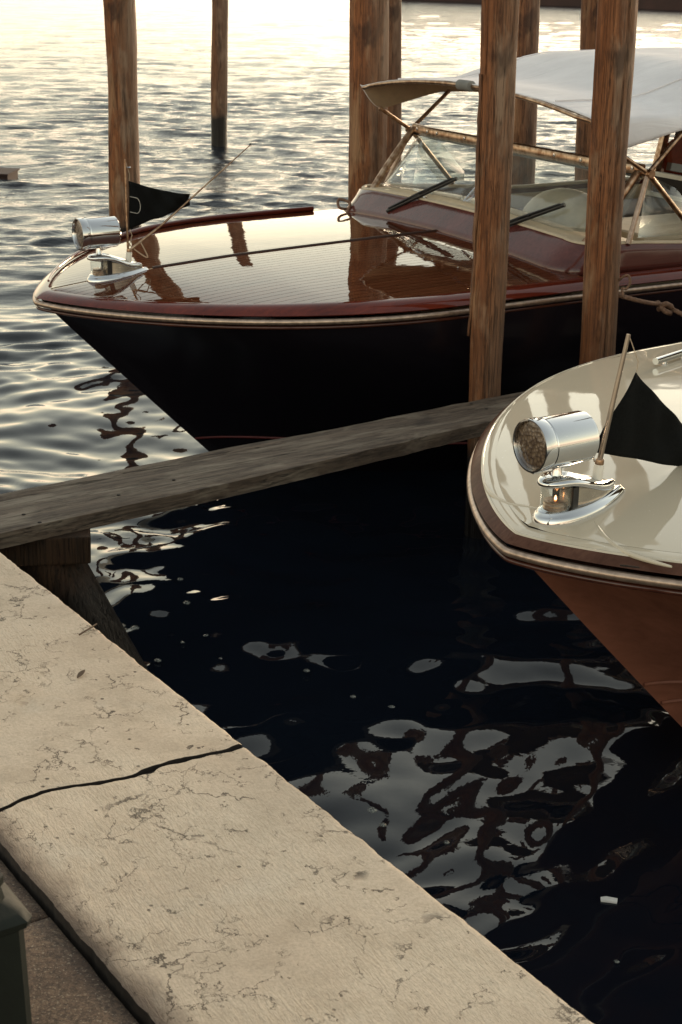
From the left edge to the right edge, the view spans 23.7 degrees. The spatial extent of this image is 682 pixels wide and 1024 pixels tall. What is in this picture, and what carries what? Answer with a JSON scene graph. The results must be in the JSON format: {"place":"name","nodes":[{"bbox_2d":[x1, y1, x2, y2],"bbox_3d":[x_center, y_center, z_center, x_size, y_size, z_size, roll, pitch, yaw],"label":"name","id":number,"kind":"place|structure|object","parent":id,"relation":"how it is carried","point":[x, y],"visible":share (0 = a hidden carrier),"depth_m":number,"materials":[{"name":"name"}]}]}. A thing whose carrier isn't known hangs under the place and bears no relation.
{"place":"outdoors","nodes":[
{"label":"outdoors","id":0,"kind":"place"},
{"bbox_2d":[0,860,138,1023],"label":"pavement","id":1,"kind":"structure","parent":0,"point":[67,985],"depth_m":2.67,"materials":[{"name":"stone"}]},
{"bbox_2d":[0,872,31,1023],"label":"iron post","id":2,"kind":"object","parent":1,"relation":"on","point":[15,921],"visible":1,"depth_m":2.28,"materials":[{"name":"black metal"}]},
{"bbox_2d":[0,0,681,1023],"bbox_3d":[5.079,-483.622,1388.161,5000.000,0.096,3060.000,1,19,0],"label":"canal water","id":3,"kind":"structure","parent":0,"point":[518,746],"depth_m":6.84,"materials":[{"name":"black liquid"}]},
{"bbox_2d":[0,168,19,179],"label":"floating beam","id":4,"kind":"structure","parent":3,"relation":"on","point":[9,173],"depth_m":18.48,"materials":[{"name":"brown wood"}]},
{"bbox_2d":[103,0,140,232],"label":"mooring pile","id":5,"kind":"object","parent":3,"relation":"in","point":[121,55],"visible":0.48,"depth_m":12.77,"materials":[{"name":"brown wood"}]},
{"bbox_2d":[211,0,227,146],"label":"mooring pile","id":6,"kind":"object","parent":3,"relation":"in","point":[219,66],"visible":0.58,"depth_m":21.12,"materials":[{"name":"brown wood"}]},
{"bbox_2d":[32,47,681,471],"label":"motor launch","id":7,"kind":"object","parent":3,"relation":"on","point":[220,331],"visible":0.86,"depth_m":7.79,"materials":[{"name":"black paint"}]},
{"bbox_2d":[126,164,189,246],"bbox_3d":[-0.871,-1.473,7.727,0.340,0.428,0.040,-11,22,-29],"label":"pennant","id":8,"kind":"object","parent":7,"relation":"on","point":[146,204],"visible":1,"depth_m":7.71,"materials":[{"name":"black fabric"}]},
{"bbox_2d":[336,150,402,211],"bbox_3d":[0.194,-1.910,9.398,0.505,0.338,0.131,-14,24,-36],"label":"mooring rope","id":9,"kind":"object","parent":7,"relation":"attached to","point":[344,200],"visible":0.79,"depth_m":9.33,"materials":[{"name":"beige fabric"}]},
{"bbox_2d":[645,171,681,201],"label":"cabin window","id":10,"kind":"structure","parent":7,"relation":"in","point":[669,182],"depth_m":10.26,"materials":[{"name":"glass"}]},
{"bbox_2d":[348,0,388,204],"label":"mooring pile","id":11,"kind":"object","parent":3,"relation":"in","point":[368,41],"visible":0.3,"depth_m":9.86,"materials":[{"name":"brown wood"}]},
{"bbox_2d":[386,0,401,182],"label":"mooring pile","id":12,"kind":"object","parent":3,"relation":"in","point":[393,126],"visible":0.2,"depth_m":11.92,"materials":[{"name":"brown wood"}]},
{"bbox_2d":[464,0,519,538],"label":"mooring pile","id":13,"kind":"object","parent":3,"relation":"in","point":[495,119],"visible":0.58,"depth_m":6.93,"materials":[{"name":"brown wood"}]},
{"bbox_2d":[511,0,539,184],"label":"mooring pile","id":14,"kind":"object","parent":3,"relation":"in","point":[525,132],"visible":0.17,"depth_m":11.60,"materials":[{"name":"brown wood"}]},
{"bbox_2d":[426,0,681,9],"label":"floating pontoon","id":15,"kind":"object","parent":3,"relation":"on","point":[662,4],"depth_m":70.92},
{"bbox_2d":[467,334,681,726],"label":"motor launch","id":16,"kind":"object","parent":3,"relation":"on","point":[596,545],"visible":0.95,"depth_m":4.58,"materials":[{"name":"white wood"}]},
{"bbox_2d":[593,338,681,465],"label":"pennant","id":17,"kind":"object","parent":16,"relation":"hanging from","point":[646,424],"visible":0.98,"depth_m":4.63,"materials":[{"name":"black fabric"}]},
{"bbox_2d":[574,0,597,180],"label":"mooring pile","id":18,"kind":"object","parent":3,"relation":"in","point":[588,23],"visible":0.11,"depth_m":13.39,"materials":[{"name":"brown wood"}]},
{"bbox_2d":[579,0,637,364],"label":"mooring pile","id":19,"kind":"object","parent":3,"relation":"in","point":[615,42],"visible":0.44,"depth_m":7.18,"materials":[{"name":"brown wood"}]},
{"bbox_2d":[619,274,631,298],"bbox_3d":[1.278,-1.022,7.343,0.070,0.116,0.030,17,25,39],"label":"rope loop","id":20,"kind":"object","parent":19,"relation":"attached to","point":[628,285],"visible":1,"depth_m":7.33,"materials":[{"name":"beige fabric"}]},
{"bbox_2d":[618,293,681,315],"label":"mooring rope","id":21,"kind":"object","parent":19,"relation":"attached to","point":[666,308],"visible":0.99,"depth_m":7.55,"materials":[{"name":"beige fabric"}]},
{"bbox_2d":[601,896,617,903],"bbox_3d":[0.757,1.098,4.585,0.048,0.020,0.022,5,20,11],"label":"floating scrap","id":22,"kind":"object","parent":3,"relation":"on","point":[606,899],"visible":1,"depth_m":4.58,"materials":[{"name":"white paper"}]},
{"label":"quay wall","id":23,"kind":"structure","parent":0,"visible":0},
{"bbox_2d":[0,391,524,671],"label":"plank walkway","id":24,"kind":"structure","parent":23,"relation":"attached to","point":[45,538],"depth_m":5.97,"materials":[{"name":"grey wood"}]},
{"bbox_2d":[0,553,593,1023],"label":"quay edge","id":25,"kind":"object","parent":23,"relation":"on","point":[168,855],"visible":1,"depth_m":2.96,"materials":[{"name":"stone"}]},
{"bbox_2d":[77,669,84,677],"bbox_3d":[-0.599,0.373,3.737,0.013,0.007,0.036,8,21,20],"label":"dry leaf","id":26,"kind":"object","parent":25,"relation":"on","point":[80,673],"visible":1,"depth_m":3.74,"materials":[{"name":"brown plant"}]},
{"bbox_2d":[79,623,96,635],"bbox_3d":[-0.620,0.288,3.983,0.008,0.007,0.074,10,21,25],"label":"dry twig","id":27,"kind":"object","parent":25,"relation":"on","point":[89,628],"visible":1,"depth_m":3.98,"materials":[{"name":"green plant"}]}
]}

